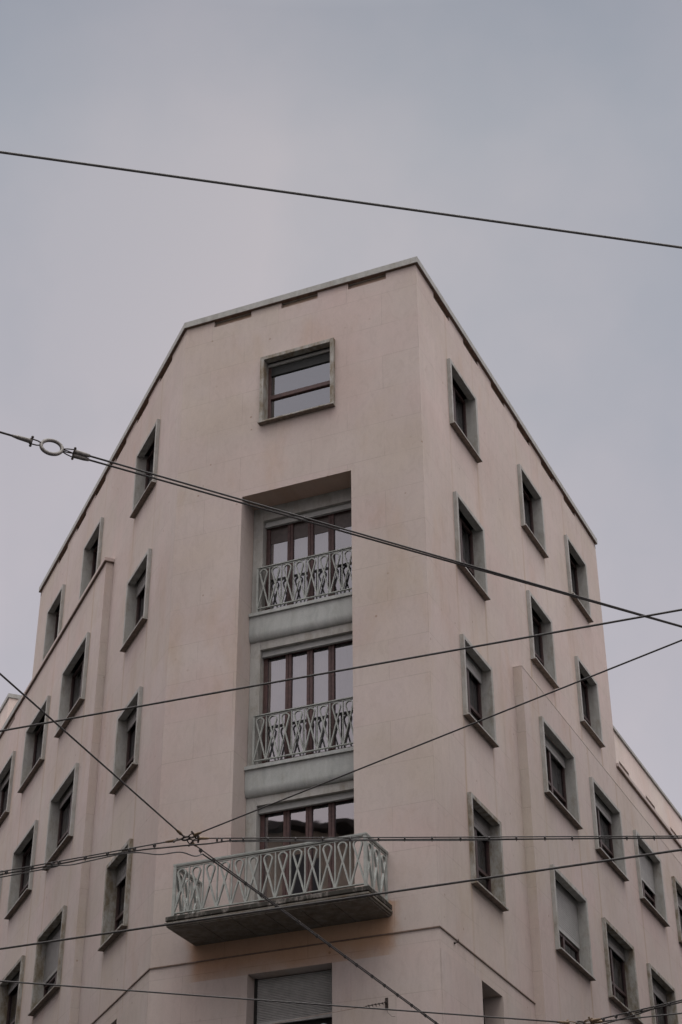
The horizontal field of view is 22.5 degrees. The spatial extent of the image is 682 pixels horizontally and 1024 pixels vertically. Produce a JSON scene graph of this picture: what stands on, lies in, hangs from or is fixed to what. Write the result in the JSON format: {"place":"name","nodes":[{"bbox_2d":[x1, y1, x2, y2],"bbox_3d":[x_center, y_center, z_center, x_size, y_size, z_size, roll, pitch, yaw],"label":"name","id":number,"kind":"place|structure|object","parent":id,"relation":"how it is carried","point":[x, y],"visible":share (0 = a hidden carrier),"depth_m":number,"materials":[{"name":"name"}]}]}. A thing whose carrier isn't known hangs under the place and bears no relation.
{"place":"outdoors","nodes":[
{"label":"outdoors","id":0,"kind":"place"},
{"bbox_2d":[165,829,208,846],"bbox_3d":[-1.262,2.712,14.258,0.319,0.063,0.331,13,-35,-20],"label":"wire junction","id":1,"kind":"object","parent":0,"point":[196,836],"visible":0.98,"depth_m":14.26,"materials":[{"name":"metal"}]},
{"bbox_2d":[0,673,176,830],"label":"overhead wire","id":2,"kind":"object","parent":1,"relation":"attached to","point":[76,741],"visible":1,"depth_m":12.77,"materials":[{"name":"black metal"}]},
{"bbox_2d":[0,839,257,877],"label":"tied cable","id":3,"kind":"object","parent":1,"relation":"attached to","point":[85,858],"visible":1,"depth_m":14.51,"materials":[{"name":"black metal"}]},
{"bbox_2d":[197,847,438,1023],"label":"tied cable","id":4,"kind":"object","parent":1,"relation":"attached to","point":[245,883],"visible":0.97,"depth_m":16.20,"materials":[{"name":"black metal"}]},
{"bbox_2d":[201,639,681,832],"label":"overhead wire","id":5,"kind":"object","parent":1,"relation":"attached to","point":[450,732],"visible":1,"depth_m":12.54,"materials":[{"name":"black metal"}]},
{"bbox_2d":[209,835,681,842],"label":"tied cable","id":6,"kind":"object","parent":1,"relation":"attached to","point":[431,838],"visible":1,"depth_m":14.25,"materials":[{"name":"black metal"}]},
{"bbox_2d":[0,256,681,1023],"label":"apartment building","id":7,"kind":"structure","parent":0,"point":[374,402],"depth_m":35.28,"materials":[{"name":"beige paint"}]},
{"bbox_2d":[0,870,2,895],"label":"window","id":8,"kind":"structure","parent":7,"relation":"in","point":[0,870],"depth_m":44.22,"materials":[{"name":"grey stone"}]},
{"bbox_2d":[0,751,15,825],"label":"window","id":9,"kind":"structure","parent":7,"relation":"in","point":[4,790],"depth_m":46.89,"materials":[{"name":"grey stone"}]},
{"bbox_2d":[0,955,24,1023],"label":"window","id":10,"kind":"structure","parent":7,"relation":"in","point":[7,990],"depth_m":41.04,"materials":[{"name":"stone"}]},
{"bbox_2d":[4,820,38,919],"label":"window","id":11,"kind":"structure","parent":7,"relation":"in","point":[19,888],"depth_m":42.66,"materials":[{"name":"grey stone"}]},
{"bbox_2d":[17,695,50,792],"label":"window","id":12,"kind":"structure","parent":7,"relation":"in","point":[31,762],"depth_m":44.51,"materials":[{"name":"grey stone"}]},
{"bbox_2d":[28,905,66,1015],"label":"window","id":13,"kind":"structure","parent":7,"relation":"in","point":[48,956],"depth_m":37.91,"materials":[{"name":"stone"}]},
{"bbox_2d":[42,584,65,660],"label":"window","id":14,"kind":"structure","parent":7,"relation":"in","point":[53,627],"depth_m":46.33,"materials":[{"name":"grey stone"}]},
{"bbox_2d":[42,763,78,870],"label":"window","id":15,"kind":"structure","parent":7,"relation":"in","point":[57,838],"depth_m":39.87,"materials":[{"name":"grey stone"}]},
{"bbox_2d":[54,632,89,737],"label":"window","id":16,"kind":"structure","parent":7,"relation":"in","point":[68,705],"depth_m":41.70,"materials":[{"name":"grey stone"}]},
{"bbox_2d":[79,517,103,598],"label":"window","id":17,"kind":"structure","parent":7,"relation":"in","point":[91,559],"depth_m":43.55,"materials":[{"name":"grey stone"}]},
{"bbox_2d":[97,838,132,951],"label":"window","id":18,"kind":"structure","parent":7,"relation":"in","point":[115,906],"depth_m":34.45,"materials":[{"name":"stone"}]},
{"bbox_2d":[109,686,142,794],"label":"window","id":19,"kind":"structure","parent":7,"relation":"in","point":[126,755],"depth_m":36.24,"materials":[{"name":"grey stone"}]},
{"bbox_2d":[120,548,151,651],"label":"window","id":20,"kind":"structure","parent":7,"relation":"in","point":[136,602],"depth_m":38.05,"materials":[{"name":"grey stone"}]},
{"bbox_2d":[130,419,159,518],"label":"window","id":21,"kind":"structure","parent":7,"relation":"in","point":[143,486],"depth_m":39.88,"materials":[{"name":"grey stone"}]},
{"bbox_2d":[257,337,334,425],"bbox_3d":[-0.883,-2.712,36.643,1.751,1.780,0.456,-13,-35,19],"label":"window","id":22,"kind":"structure","parent":7,"relation":"in","point":[268,371],"depth_m":36.84,"materials":[{"name":"stone"}]},
{"bbox_2d":[243,780,353,904],"bbox_3d":[-0.593,6.424,31.520,2.457,2.735,0.370,-13,-35,19],"label":"french window","id":23,"kind":"structure","parent":7,"relation":"in","point":[279,813],"depth_m":31.97,"materials":[{"name":"brown wood"}]},
{"bbox_2d":[247,623,352,765],"bbox_3d":[-0.606,3.610,33.319,2.457,2.715,0.370,-13,-35,19],"label":"french window","id":24,"kind":"structure","parent":7,"relation":"in","point":[312,652],"depth_m":33.65,"materials":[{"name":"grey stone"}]},
{"bbox_2d":[251,487,351,612],"bbox_3d":[-0.619,0.866,35.073,2.457,2.548,0.370,-13,-35,19],"label":"french window","id":25,"kind":"structure","parent":7,"relation":"in","point":[290,538],"depth_m":35.34,"materials":[{"name":"grey stone"}]},
{"bbox_2d":[284,1017,331,1023],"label":"base window","id":26,"kind":"structure","parent":7,"relation":"in","point":[325,1020],"depth_m":29.50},
{"bbox_2d":[273,998,394,1023],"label":"anchor wire","id":27,"kind":"object","parent":7,"relation":"attached to","point":[386,1003],"visible":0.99,"depth_m":28.29,"materials":[{"name":"metal"}]},
{"bbox_2d":[447,358,482,462],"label":"window","id":28,"kind":"structure","parent":7,"relation":"in","point":[468,431],"depth_m":38.02,"materials":[{"name":"grey stone"}]},
{"bbox_2d":[453,491,490,600],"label":"window","id":29,"kind":"structure","parent":7,"relation":"in","point":[475,538],"depth_m":36.13,"materials":[{"name":"grey stone"}]},
{"bbox_2d":[460,634,498,747],"bbox_3d":[2.554,3.579,33.941,0.528,1.760,1.657,-14,-35,20],"label":"window","id":30,"kind":"structure","parent":7,"relation":"in","point":[483,690],"depth_m":34.34,"materials":[{"name":"grey stone"}]},
{"bbox_2d":[467,792,508,911],"bbox_3d":[2.567,6.400,32.137,0.528,1.778,1.657,-14,-35,20],"label":"window","id":31,"kind":"structure","parent":7,"relation":"in","point":[493,889],"depth_m":32.51,"materials":[{"name":"stone"}]},
{"bbox_2d":[517,464,548,558],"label":"window","id":32,"kind":"structure","parent":7,"relation":"in","point":[534,528],"depth_m":41.50,"materials":[{"name":"grey stone"}]},
{"bbox_2d":[526,590,558,688],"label":"window","id":33,"kind":"structure","parent":7,"relation":"in","point":[544,659],"depth_m":39.61,"materials":[{"name":"grey stone"}]},
{"bbox_2d":[539,716,582,829],"bbox_3d":[4.599,5.721,37.310,0.528,1.763,2.274,-14,-35,20],"label":"window","id":34,"kind":"structure","parent":7,"relation":"in","point":[568,804],"depth_m":37.83,"materials":[{"name":"grey stone"}]},
{"bbox_2d":[549,864,595,980],"bbox_3d":[4.613,8.544,35.505,0.528,1.778,2.274,-14,-35,20],"label":"window","id":35,"kind":"structure","parent":7,"relation":"in","point":[570,915],"depth_m":35.93,"materials":[{"name":"grey stone"}]},
{"bbox_2d":[564,534,593,622],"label":"window","id":36,"kind":"structure","parent":7,"relation":"in","point":[579,581],"depth_m":44.24,"materials":[{"name":"grey stone"}]},
{"bbox_2d":[574,656,605,747],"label":"window","id":37,"kind":"structure","parent":7,"relation":"in","point":[591,718],"depth_m":42.33,"materials":[{"name":"grey stone"}]},
{"bbox_2d":[589,777,628,881],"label":"window","id":38,"kind":"structure","parent":7,"relation":"in","point":[614,848],"depth_m":40.55,"materials":[{"name":"grey stone"}]},
{"bbox_2d":[601,917,643,1023],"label":"window","id":39,"kind":"structure","parent":7,"relation":"in","point":[627,989],"depth_m":38.80,"materials":[{"name":"stone"}]},
{"bbox_2d":[633,829,669,926],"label":"window","id":40,"kind":"structure","parent":7,"relation":"in","point":[649,872],"depth_m":43.20,"materials":[{"name":"grey stone"}]},
{"bbox_2d":[646,963,678,1023],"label":"window","id":41,"kind":"structure","parent":7,"relation":"in","point":[667,995],"depth_m":41.69,"materials":[{"name":"stone"}]},
{"bbox_2d":[671,876,681,944],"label":"window","id":42,"kind":"structure","parent":7,"relation":"in","point":[676,886],"depth_m":44.81,"materials":[{"name":"stone"}]},
{"bbox_2d":[0,431,681,627],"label":"ring cable","id":43,"kind":"object","parent":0,"point":[79,455],"visible":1,"depth_m":10.96,"materials":[{"name":"metal"}]},
{"bbox_2d":[0,151,681,248],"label":"overhead wire","id":44,"kind":"object","parent":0,"point":[326,197],"visible":1,"depth_m":9.24,"materials":[{"name":"black metal"}]},
{"bbox_2d":[0,848,681,949],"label":"overhead wire","id":45,"kind":"object","parent":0,"point":[388,892],"visible":1,"depth_m":12.03,"materials":[{"name":"black metal"}]},
{"bbox_2d":[0,609,681,731],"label":"overhead wire","id":46,"kind":"object","parent":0,"point":[435,653],"visible":0.96,"depth_m":12.12,"materials":[{"name":"black metal"}]},
{"bbox_2d":[0,0,681,815],"label":"sky","id":47,"kind":"structure","parent":0,"point":[558,114],"materials":[{"name":"grey"}]},
{"bbox_2d":[557,1017,604,1023],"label":"wire junction","id":48,"kind":"object","parent":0,"point":[595,1020],"visible":1,"depth_m":16.69,"materials":[{"name":"metal"}]},
{"bbox_2d":[0,980,557,1022],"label":"overhead wire","id":49,"kind":"object","parent":48,"relation":"attached to","point":[275,1001],"visible":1,"depth_m":16.08,"materials":[{"name":"black metal"}]},
{"bbox_2d":[601,999,681,1023],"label":"tied cable","id":50,"kind":"object","parent":48,"relation":"attached to","point":[642,1010],"visible":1,"depth_m":16.35,"materials":[{"name":"black metal"}]},
{"bbox_2d":[605,1013,681,1021],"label":"overhead wire","id":51,"kind":"object","parent":48,"relation":"attached to","point":[645,1016],"visible":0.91,"depth_m":16.56,"materials":[{"name":"black metal"}]}
]}

